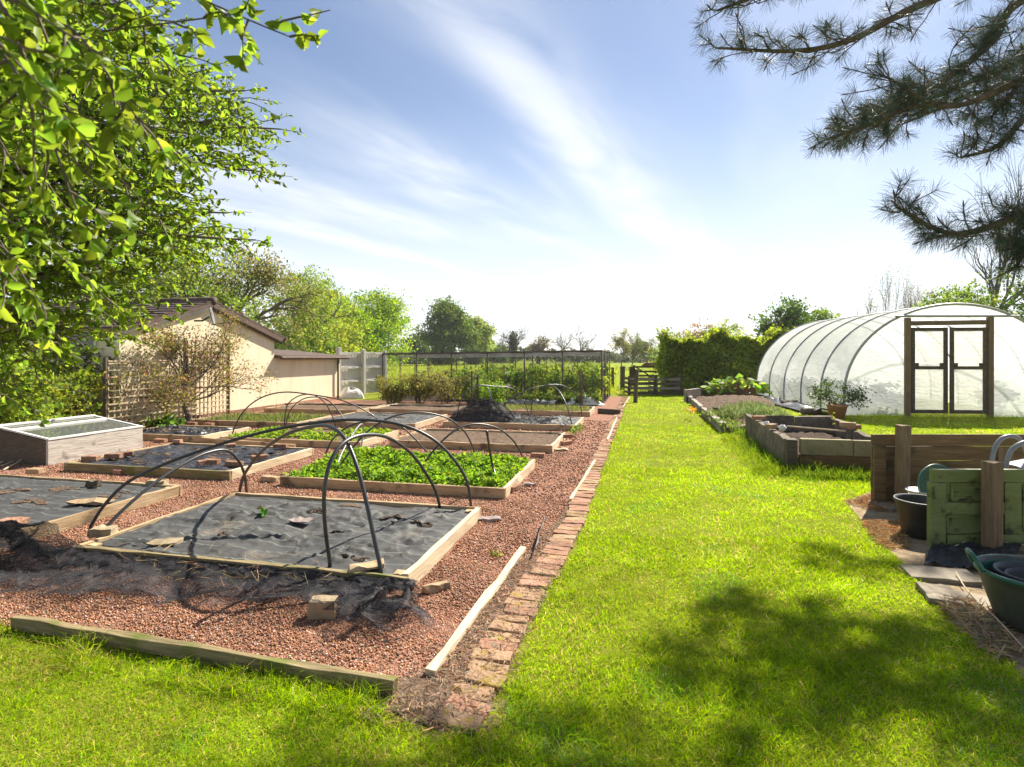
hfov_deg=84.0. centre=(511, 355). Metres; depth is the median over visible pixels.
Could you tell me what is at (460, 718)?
path brick
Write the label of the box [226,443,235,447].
loose brick
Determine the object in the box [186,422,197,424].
loose brick
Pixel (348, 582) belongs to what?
crop netting
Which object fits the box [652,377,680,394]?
compost pallet
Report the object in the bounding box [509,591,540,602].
path brick
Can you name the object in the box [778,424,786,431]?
plastic bag
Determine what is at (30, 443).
cold frame
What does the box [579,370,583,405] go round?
wooden stake
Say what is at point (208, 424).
loose brick
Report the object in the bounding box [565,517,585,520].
path brick
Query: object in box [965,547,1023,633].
garden trug
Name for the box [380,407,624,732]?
dirt
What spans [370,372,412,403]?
berry bush
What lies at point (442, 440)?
hoop pipe
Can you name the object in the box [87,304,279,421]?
wall shrub
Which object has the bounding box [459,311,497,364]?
birch tree
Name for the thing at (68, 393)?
shrub
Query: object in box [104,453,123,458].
loose brick
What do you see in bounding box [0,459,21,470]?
bamboo canes
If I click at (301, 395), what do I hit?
hoop pipe
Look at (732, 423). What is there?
weeds
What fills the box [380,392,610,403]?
soil
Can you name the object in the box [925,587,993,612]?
paving slab
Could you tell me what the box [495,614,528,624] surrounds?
path brick
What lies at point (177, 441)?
loose brick
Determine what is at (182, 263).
willow tree
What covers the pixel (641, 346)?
birch tree
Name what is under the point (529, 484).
broken slate
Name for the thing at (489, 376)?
berry bush
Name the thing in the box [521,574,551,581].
path brick
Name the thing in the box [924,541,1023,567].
plastic sheet
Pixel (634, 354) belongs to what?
birch tree
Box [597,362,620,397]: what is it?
raspberry cane
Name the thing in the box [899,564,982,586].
paving slab
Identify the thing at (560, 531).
path brick
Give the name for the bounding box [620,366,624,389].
gate post
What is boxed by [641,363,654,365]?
timber stack
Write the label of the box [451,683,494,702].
path brick
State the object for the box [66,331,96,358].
window
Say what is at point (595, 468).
path brick
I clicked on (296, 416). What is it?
seedlings
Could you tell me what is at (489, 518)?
broken slate
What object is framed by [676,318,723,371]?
cherry plum
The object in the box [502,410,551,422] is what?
crop netting
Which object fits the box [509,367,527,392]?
raspberry cane
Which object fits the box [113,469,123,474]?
loose brick
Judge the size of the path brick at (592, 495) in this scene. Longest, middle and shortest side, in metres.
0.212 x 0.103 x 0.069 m
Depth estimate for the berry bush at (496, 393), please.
17.64 m
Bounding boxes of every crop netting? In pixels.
[0,519,86,577]
[0,525,77,580]
[0,545,420,619]
[0,547,405,625]
[324,577,435,639]
[449,401,511,422]
[452,398,515,421]
[453,409,510,422]
[454,405,510,422]
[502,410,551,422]
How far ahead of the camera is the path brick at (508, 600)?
3.62 m
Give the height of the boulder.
0.437 m
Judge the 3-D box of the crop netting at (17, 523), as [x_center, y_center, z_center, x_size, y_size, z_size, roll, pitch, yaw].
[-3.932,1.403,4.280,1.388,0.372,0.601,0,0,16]
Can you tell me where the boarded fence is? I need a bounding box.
[336,348,386,394]
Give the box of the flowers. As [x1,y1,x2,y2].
[686,406,696,414]
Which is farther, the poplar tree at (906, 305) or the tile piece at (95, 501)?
the poplar tree at (906, 305)
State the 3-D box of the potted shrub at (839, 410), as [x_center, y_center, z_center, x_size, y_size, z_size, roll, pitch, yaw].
[8.408,1.068,14.460,1.653,1.064,1.318,0,0,23]
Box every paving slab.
[867,501,896,511]
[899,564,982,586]
[915,581,951,596]
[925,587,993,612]
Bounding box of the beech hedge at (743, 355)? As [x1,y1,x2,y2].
[654,323,794,393]
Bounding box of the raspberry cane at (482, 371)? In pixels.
[473,368,486,375]
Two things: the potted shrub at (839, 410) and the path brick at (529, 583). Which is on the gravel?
the path brick at (529, 583)
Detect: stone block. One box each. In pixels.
[88,524,118,538]
[146,479,168,485]
[307,595,337,619]
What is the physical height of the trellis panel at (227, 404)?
2.000 m
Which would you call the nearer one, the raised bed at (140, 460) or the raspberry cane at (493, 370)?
the raised bed at (140, 460)
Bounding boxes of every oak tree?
[120,227,343,351]
[525,331,552,363]
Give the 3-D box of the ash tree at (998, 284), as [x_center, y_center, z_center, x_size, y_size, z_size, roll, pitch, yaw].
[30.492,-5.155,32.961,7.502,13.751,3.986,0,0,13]
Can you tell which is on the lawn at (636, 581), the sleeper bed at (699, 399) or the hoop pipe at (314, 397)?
the sleeper bed at (699, 399)
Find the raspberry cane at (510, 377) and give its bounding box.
[493,368,515,395]
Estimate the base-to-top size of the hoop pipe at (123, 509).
0.590 m
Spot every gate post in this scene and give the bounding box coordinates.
[611,367,613,386]
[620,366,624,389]
[629,367,632,386]
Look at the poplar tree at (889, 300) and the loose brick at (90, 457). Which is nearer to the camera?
the loose brick at (90, 457)
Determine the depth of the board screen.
6.11 m
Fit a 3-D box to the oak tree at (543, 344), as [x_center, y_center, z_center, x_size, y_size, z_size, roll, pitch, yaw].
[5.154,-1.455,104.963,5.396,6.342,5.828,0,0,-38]
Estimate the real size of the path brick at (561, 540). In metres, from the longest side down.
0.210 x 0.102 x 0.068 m
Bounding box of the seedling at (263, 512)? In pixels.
[259,507,269,515]
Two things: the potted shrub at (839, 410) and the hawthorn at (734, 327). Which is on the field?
the hawthorn at (734, 327)
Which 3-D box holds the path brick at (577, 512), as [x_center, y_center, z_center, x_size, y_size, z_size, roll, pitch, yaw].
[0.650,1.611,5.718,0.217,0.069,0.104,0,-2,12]
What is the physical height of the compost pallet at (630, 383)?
0.771 m
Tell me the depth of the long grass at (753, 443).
9.37 m
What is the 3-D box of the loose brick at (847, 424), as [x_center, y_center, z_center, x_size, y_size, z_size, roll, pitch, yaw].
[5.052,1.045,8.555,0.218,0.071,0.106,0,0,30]
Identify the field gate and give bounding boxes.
[633,365,658,381]
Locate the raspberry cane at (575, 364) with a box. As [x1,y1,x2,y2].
[561,361,581,393]
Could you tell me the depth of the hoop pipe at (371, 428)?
8.07 m
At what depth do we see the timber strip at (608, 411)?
15.37 m
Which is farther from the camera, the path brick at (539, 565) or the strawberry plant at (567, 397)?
the strawberry plant at (567, 397)
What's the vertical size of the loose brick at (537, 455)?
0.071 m
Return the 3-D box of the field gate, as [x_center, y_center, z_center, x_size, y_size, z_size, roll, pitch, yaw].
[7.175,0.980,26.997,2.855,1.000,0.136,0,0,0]
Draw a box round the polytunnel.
[756,303,1023,416]
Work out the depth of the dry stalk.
3.41 m
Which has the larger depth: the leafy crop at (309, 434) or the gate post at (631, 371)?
the gate post at (631, 371)
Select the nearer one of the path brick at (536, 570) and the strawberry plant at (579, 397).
the path brick at (536, 570)
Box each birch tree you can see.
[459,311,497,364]
[607,326,631,365]
[625,331,656,362]
[627,333,642,366]
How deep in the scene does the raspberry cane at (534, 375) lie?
21.83 m
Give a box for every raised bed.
[0,474,181,548]
[64,443,313,479]
[72,492,480,590]
[143,424,250,441]
[195,413,330,427]
[219,426,398,448]
[264,403,384,413]
[280,459,535,498]
[309,412,447,428]
[369,403,478,414]
[389,428,565,452]
[443,414,583,430]
[478,405,594,416]
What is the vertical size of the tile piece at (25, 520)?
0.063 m
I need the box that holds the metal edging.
[531,516,544,557]
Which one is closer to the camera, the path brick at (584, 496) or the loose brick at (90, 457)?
the path brick at (584, 496)
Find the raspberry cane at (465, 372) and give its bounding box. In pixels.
[443,364,482,399]
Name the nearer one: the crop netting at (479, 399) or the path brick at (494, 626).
the path brick at (494, 626)
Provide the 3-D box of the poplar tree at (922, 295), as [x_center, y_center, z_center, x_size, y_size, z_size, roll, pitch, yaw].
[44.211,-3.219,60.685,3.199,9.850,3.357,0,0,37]
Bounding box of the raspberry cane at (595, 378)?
[586,363,616,401]
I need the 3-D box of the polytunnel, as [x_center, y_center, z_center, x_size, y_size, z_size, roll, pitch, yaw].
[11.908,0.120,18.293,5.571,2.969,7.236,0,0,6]
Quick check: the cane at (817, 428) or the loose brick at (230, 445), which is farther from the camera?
the loose brick at (230, 445)
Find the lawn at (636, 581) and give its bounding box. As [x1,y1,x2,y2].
[0,389,1023,766]
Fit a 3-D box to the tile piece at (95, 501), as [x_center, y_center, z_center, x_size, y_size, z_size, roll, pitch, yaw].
[-4.234,1.470,5.720,0.374,0.041,0.184,0,0,-1]
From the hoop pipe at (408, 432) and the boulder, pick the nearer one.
the hoop pipe at (408, 432)
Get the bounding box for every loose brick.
[25,467,45,473]
[81,455,100,460]
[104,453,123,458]
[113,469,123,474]
[123,451,133,456]
[153,438,167,442]
[172,439,182,442]
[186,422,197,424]
[196,460,207,465]
[203,423,214,425]
[203,458,220,464]
[225,460,243,466]
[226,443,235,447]
[250,454,267,460]
[260,475,279,482]
[273,443,288,448]
[377,588,405,604]
[511,483,520,492]
[531,452,544,457]
[560,440,572,444]
[563,434,573,437]
[752,416,765,419]
[765,423,777,428]
[839,422,855,426]
[844,424,861,428]
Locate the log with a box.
[800,408,821,414]
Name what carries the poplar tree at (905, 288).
on the field
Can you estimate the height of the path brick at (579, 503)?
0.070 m
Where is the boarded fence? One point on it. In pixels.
(361, 370)
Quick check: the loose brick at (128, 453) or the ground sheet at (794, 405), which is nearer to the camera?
the loose brick at (128, 453)
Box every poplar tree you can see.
[848,277,880,314]
[870,265,912,311]
[895,277,920,309]
[896,264,920,307]
[912,283,938,307]
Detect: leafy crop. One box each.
[227,425,391,440]
[282,444,534,487]
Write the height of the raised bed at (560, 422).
0.200 m
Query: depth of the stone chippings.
3.83 m
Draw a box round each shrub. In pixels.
[0,342,71,432]
[8,368,119,428]
[30,348,136,427]
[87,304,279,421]
[805,377,875,417]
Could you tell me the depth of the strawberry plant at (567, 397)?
18.36 m
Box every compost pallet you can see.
[624,376,655,394]
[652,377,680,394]
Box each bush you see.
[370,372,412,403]
[393,331,431,363]
[404,370,433,402]
[414,367,469,403]
[459,370,501,403]
[469,378,509,404]
[484,341,522,362]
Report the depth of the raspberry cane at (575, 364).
21.18 m
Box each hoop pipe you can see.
[87,418,471,536]
[105,449,247,525]
[232,391,384,433]
[238,424,382,573]
[284,394,335,426]
[285,396,347,428]
[322,433,440,567]
[325,420,427,453]
[335,423,363,470]
[340,412,474,465]
[417,423,522,475]
[456,385,528,417]
[497,384,581,418]
[530,384,571,424]
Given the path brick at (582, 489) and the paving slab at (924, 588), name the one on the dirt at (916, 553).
the paving slab at (924, 588)
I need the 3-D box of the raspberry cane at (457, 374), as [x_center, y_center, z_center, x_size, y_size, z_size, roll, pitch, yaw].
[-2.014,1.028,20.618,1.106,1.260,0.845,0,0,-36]
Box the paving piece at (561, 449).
[554,447,568,450]
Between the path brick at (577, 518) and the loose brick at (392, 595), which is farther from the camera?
the path brick at (577, 518)
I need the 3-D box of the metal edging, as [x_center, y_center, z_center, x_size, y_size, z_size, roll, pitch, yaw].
[0.230,1.554,4.902,0.019,0.115,0.877,20,3,7]
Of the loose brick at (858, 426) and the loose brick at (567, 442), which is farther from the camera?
the loose brick at (567, 442)
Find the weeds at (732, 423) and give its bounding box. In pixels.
[702,408,743,430]
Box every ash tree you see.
[247,264,354,353]
[277,269,370,350]
[495,325,532,362]
[551,331,584,360]
[568,324,596,353]
[960,149,1023,309]
[960,262,1023,319]
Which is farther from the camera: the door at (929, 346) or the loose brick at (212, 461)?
the door at (929, 346)
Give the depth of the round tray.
5.47 m
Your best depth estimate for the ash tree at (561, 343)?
128.95 m
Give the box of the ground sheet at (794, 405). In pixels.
[748,393,827,411]
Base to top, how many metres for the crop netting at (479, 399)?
0.535 m
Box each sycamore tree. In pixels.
[410,295,489,364]
[737,292,817,368]
[801,306,840,322]
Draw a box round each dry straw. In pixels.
[114,539,330,595]
[844,493,896,511]
[859,517,913,551]
[932,588,1023,664]
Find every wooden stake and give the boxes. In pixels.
[471,371,472,404]
[476,375,478,402]
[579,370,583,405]
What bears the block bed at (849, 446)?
on the lawn at (636, 581)
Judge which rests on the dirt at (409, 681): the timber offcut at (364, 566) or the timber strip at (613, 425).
the timber strip at (613, 425)
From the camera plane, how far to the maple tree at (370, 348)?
55.39 m
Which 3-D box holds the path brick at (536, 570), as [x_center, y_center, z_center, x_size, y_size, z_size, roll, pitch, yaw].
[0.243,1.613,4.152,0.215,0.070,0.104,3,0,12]
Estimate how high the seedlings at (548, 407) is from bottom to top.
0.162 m
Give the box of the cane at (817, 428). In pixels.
[787,425,845,431]
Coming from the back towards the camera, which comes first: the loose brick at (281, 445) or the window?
the window
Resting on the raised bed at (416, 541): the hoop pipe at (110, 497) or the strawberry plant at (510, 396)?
the hoop pipe at (110, 497)
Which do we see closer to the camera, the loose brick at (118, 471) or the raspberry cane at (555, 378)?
the loose brick at (118, 471)
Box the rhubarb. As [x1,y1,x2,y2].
[700,373,772,394]
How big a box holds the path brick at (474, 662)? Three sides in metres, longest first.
0.210 x 0.100 x 0.067 m
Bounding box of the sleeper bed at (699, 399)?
[684,388,775,432]
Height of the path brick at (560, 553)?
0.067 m
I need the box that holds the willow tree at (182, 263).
[62,199,270,327]
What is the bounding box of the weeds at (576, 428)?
[567,423,584,434]
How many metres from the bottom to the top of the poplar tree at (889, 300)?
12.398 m
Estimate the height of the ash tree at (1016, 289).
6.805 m
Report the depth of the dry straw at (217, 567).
3.93 m
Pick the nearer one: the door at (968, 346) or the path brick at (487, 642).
the path brick at (487, 642)
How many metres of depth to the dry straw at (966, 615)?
3.28 m
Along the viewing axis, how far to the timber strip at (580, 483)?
6.99 m
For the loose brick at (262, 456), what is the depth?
8.08 m
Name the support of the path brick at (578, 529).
on the gravel
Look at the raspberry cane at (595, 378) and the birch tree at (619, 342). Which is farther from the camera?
the birch tree at (619, 342)
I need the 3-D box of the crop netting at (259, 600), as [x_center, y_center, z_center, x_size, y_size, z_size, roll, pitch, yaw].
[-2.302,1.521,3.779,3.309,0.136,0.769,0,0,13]
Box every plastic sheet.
[466,398,556,404]
[564,395,604,404]
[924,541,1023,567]
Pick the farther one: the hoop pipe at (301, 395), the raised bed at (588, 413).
the raised bed at (588, 413)
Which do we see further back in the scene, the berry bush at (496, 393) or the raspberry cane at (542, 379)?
the raspberry cane at (542, 379)
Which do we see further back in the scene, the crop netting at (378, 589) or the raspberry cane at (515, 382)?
the raspberry cane at (515, 382)
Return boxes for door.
[911,327,947,413]
[927,469,1023,546]
[949,327,987,413]
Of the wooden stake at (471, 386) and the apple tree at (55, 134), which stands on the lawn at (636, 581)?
the apple tree at (55, 134)
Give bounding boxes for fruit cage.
[382,350,609,403]
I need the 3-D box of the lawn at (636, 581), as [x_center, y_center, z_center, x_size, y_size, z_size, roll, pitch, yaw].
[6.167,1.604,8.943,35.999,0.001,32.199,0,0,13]
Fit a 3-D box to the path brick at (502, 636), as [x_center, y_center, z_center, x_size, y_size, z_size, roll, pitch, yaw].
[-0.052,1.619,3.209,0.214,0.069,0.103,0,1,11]
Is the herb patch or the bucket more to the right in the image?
the bucket
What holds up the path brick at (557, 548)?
on the gravel
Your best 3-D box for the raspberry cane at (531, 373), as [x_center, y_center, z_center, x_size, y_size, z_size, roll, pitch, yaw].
[0.538,0.953,19.813,0.904,1.370,1.052,0,0,-22]
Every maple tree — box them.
[299,303,370,354]
[313,290,388,365]
[348,285,420,365]
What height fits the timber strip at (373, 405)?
0.133 m
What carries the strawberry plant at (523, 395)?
on the gravel
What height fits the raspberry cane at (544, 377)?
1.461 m
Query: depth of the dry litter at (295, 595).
3.70 m
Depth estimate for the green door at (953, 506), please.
4.74 m
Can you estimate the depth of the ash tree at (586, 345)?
139.30 m
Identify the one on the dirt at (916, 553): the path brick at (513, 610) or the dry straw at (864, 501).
the dry straw at (864, 501)
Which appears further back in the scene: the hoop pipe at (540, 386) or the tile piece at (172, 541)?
the hoop pipe at (540, 386)
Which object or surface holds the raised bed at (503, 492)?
on the gravel
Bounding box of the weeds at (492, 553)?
[490,549,502,556]
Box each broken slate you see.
[478,516,500,521]
[522,482,535,485]
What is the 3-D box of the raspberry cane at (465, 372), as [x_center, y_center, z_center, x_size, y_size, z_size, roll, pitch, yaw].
[-1.739,0.971,20.329,1.459,1.338,0.892,0,0,0]
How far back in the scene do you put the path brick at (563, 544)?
4.76 m
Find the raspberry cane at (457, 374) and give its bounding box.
[448,367,461,398]
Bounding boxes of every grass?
[731,424,783,468]
[779,459,870,480]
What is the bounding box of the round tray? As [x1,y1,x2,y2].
[917,464,948,492]
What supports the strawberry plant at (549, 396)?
on the gravel
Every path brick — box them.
[432,707,483,734]
[444,693,491,719]
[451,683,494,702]
[463,667,507,692]
[466,659,509,675]
[470,648,512,664]
[477,638,517,654]
[484,631,521,643]
[488,619,526,635]
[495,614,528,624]
[503,597,537,608]
[503,604,537,618]
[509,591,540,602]
[514,586,544,595]
[518,579,547,588]
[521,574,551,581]
[530,568,560,577]
[531,563,559,569]
[536,557,564,566]
[541,548,568,556]
[541,554,567,561]
[544,545,569,550]
[548,537,573,542]
[549,541,573,548]
[553,529,577,534]
[553,534,575,539]
[557,526,580,531]
[559,524,581,526]
[562,519,584,525]
[565,510,587,514]
[565,513,586,518]
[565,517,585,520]
[567,502,588,505]
[568,505,588,508]
[569,507,588,511]
[571,499,590,504]
[573,497,590,499]
[574,494,591,498]
[576,493,593,497]
[577,491,593,493]
[578,488,594,492]
[583,481,598,483]
[587,467,601,469]
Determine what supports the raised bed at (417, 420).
on the gravel
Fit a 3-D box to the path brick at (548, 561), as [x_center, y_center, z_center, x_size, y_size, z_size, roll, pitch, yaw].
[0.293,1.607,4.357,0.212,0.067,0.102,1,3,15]
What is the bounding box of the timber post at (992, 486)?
[981,460,1003,547]
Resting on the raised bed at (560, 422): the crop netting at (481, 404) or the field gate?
the crop netting at (481, 404)
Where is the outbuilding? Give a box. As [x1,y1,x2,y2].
[0,297,287,427]
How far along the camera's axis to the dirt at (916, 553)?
4.58 m
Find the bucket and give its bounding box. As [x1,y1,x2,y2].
[893,493,926,539]
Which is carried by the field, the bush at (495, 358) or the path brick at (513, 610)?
the bush at (495, 358)
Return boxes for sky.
[0,0,1023,355]
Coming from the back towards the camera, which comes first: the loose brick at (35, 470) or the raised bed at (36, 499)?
the loose brick at (35, 470)
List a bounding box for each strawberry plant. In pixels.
[501,391,515,398]
[513,391,529,399]
[527,392,541,400]
[540,391,556,403]
[555,392,575,403]
[572,390,587,405]
[586,392,603,404]
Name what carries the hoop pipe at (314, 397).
on the raised bed at (370, 440)
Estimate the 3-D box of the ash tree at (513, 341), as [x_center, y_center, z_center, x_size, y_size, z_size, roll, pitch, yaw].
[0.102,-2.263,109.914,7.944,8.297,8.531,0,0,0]
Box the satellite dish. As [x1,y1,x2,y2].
[194,307,230,324]
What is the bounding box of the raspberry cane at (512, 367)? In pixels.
[504,360,526,396]
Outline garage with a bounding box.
[274,349,348,405]
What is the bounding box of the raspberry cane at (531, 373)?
[510,363,539,400]
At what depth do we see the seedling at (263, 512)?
5.27 m
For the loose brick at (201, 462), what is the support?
on the raised bed at (140, 460)
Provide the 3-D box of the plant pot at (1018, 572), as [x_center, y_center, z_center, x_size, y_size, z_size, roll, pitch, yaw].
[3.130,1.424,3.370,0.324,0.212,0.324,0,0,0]
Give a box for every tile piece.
[0,517,29,527]
[66,497,114,504]
[146,537,183,545]
[289,516,312,522]
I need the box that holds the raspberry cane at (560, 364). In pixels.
[550,361,570,390]
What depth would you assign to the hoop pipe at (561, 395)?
13.03 m
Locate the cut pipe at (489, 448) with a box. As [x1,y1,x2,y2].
[485,430,495,472]
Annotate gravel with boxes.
[0,397,621,677]
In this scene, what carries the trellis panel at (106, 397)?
on the gravel
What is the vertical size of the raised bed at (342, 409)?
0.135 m
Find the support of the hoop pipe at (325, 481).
on the raised bed at (416, 541)
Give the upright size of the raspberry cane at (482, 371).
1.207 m
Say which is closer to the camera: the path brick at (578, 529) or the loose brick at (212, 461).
the path brick at (578, 529)
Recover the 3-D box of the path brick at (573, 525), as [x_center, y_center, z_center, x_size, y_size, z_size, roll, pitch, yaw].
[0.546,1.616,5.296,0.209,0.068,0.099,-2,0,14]
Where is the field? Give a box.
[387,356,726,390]
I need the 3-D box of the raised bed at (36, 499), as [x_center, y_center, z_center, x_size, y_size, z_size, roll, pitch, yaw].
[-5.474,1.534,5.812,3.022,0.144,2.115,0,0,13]
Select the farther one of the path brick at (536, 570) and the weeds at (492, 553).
the weeds at (492, 553)
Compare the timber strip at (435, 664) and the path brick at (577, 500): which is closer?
the timber strip at (435, 664)
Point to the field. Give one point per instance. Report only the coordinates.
(521, 362)
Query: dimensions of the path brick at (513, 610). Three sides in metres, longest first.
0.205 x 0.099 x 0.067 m
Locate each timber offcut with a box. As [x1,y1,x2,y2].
[85,479,102,486]
[348,558,384,572]
[421,580,450,594]
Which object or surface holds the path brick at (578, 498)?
on the gravel
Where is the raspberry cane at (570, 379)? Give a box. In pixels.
[561,370,583,396]
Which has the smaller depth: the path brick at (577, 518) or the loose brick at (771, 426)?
the path brick at (577, 518)
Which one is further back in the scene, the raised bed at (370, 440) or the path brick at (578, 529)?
the raised bed at (370, 440)
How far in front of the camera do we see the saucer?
5.48 m
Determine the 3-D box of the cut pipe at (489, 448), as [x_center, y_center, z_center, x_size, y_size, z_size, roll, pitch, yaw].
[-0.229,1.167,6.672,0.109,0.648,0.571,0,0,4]
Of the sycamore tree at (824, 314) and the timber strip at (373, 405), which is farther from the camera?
the sycamore tree at (824, 314)
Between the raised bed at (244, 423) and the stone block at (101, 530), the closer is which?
the stone block at (101, 530)
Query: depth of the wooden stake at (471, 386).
17.27 m
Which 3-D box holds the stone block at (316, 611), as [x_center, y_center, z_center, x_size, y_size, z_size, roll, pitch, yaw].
[-1.156,1.546,3.479,0.163,0.120,0.114,0,0,-4]
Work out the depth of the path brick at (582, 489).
6.66 m
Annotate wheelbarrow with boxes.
[989,434,1023,468]
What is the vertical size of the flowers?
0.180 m
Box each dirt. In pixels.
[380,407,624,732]
[847,492,1023,674]
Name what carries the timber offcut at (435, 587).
on the gravel
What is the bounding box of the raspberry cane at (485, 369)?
[478,362,499,374]
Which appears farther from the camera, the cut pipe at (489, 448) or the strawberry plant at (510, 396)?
the strawberry plant at (510, 396)
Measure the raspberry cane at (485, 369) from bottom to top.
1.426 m
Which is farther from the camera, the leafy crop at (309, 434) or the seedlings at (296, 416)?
the seedlings at (296, 416)
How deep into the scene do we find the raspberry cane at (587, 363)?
20.99 m
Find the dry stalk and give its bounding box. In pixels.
[955,571,1023,647]
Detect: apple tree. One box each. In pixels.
[0,0,329,426]
[911,284,1023,314]
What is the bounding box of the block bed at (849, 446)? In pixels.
[745,414,889,470]
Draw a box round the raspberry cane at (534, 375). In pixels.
[519,363,539,393]
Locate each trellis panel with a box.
[103,357,187,428]
[183,338,229,419]
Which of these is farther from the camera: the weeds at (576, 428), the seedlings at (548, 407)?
the seedlings at (548, 407)
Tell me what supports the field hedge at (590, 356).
on the field
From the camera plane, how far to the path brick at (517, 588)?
3.83 m
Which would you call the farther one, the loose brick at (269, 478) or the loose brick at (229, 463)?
the loose brick at (229, 463)
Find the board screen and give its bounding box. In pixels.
[870,424,1023,502]
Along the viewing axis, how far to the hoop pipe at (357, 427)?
8.55 m
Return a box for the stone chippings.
[0,411,608,692]
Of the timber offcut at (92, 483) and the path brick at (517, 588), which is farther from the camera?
the timber offcut at (92, 483)
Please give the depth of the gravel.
3.90 m
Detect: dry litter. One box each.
[32,461,558,667]
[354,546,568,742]
[533,418,614,547]
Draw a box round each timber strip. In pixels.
[11,615,397,695]
[185,437,295,446]
[285,403,454,406]
[425,546,525,675]
[569,460,595,501]
[598,408,620,414]
[607,417,616,440]
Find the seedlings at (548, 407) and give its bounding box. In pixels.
[485,403,591,411]
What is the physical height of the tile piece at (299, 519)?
0.034 m
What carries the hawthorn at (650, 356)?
on the field
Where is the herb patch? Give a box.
[716,400,791,418]
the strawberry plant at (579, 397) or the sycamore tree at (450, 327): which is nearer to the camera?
the strawberry plant at (579, 397)
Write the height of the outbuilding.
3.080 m
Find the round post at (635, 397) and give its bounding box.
[633,369,638,402]
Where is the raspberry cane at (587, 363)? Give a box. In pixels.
[581,361,606,395]
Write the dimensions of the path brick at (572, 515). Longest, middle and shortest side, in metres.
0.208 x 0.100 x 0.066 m
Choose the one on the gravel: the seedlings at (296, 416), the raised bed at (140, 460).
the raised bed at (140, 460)
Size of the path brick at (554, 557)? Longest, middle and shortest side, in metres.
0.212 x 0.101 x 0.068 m
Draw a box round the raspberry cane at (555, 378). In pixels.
[545,366,566,401]
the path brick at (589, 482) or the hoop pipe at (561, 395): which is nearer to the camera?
the path brick at (589, 482)
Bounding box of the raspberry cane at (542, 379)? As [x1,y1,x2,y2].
[537,366,553,394]
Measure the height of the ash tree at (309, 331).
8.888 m
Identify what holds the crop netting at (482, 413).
on the raised bed at (560, 422)
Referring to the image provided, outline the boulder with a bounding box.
[340,387,363,398]
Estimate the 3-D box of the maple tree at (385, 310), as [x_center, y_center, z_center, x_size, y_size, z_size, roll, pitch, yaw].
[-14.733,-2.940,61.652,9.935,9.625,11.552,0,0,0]
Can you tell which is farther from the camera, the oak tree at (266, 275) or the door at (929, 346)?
the oak tree at (266, 275)
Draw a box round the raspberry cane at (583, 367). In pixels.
[573,362,599,394]
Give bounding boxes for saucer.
[905,487,926,494]
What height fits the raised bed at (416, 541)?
0.159 m
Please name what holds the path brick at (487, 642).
on the gravel
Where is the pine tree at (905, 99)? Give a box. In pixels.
[690,0,1023,294]
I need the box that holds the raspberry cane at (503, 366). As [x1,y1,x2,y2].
[488,364,508,386]
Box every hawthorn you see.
[644,326,689,374]
[693,318,747,371]
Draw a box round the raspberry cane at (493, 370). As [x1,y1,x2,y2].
[478,365,503,396]
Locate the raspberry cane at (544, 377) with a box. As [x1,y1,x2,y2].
[533,360,553,396]
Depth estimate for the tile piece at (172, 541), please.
4.47 m
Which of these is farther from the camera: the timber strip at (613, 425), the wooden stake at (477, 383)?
the wooden stake at (477, 383)
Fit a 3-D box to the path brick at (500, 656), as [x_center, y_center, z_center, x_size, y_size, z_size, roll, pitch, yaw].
[-0.107,1.609,2.999,0.216,0.069,0.104,-2,0,11]
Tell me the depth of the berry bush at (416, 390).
18.84 m
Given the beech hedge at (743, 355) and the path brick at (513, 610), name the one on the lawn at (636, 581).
the beech hedge at (743, 355)
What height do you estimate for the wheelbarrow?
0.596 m
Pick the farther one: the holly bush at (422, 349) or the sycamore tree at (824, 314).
the holly bush at (422, 349)
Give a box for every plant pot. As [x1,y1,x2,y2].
[993,561,1023,581]
[1004,568,1023,578]
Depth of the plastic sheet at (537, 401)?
18.08 m
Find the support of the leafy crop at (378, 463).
in the raised bed at (503, 492)
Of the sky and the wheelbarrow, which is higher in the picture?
the sky
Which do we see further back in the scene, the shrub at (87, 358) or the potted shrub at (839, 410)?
the potted shrub at (839, 410)
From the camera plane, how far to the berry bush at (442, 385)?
18.26 m
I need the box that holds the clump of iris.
[139,411,185,427]
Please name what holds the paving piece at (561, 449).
on the gravel
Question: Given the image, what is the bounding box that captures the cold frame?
[0,414,142,465]
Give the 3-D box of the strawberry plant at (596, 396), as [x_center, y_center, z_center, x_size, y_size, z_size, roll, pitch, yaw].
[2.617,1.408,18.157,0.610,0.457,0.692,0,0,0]
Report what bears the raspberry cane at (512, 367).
on the soil
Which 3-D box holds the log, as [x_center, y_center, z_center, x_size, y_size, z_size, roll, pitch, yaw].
[8.023,1.509,15.264,0.552,0.177,0.177,0,0,-17]
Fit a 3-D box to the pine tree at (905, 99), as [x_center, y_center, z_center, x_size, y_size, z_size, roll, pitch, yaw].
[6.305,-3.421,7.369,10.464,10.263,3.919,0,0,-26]
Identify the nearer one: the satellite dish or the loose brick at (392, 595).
the loose brick at (392, 595)
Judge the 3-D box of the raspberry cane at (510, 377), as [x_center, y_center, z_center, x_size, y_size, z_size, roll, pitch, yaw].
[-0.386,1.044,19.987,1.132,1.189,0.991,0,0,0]
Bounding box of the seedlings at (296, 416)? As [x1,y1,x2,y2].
[200,411,328,422]
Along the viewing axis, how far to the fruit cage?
19.85 m
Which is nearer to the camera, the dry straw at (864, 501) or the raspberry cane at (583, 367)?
the dry straw at (864, 501)

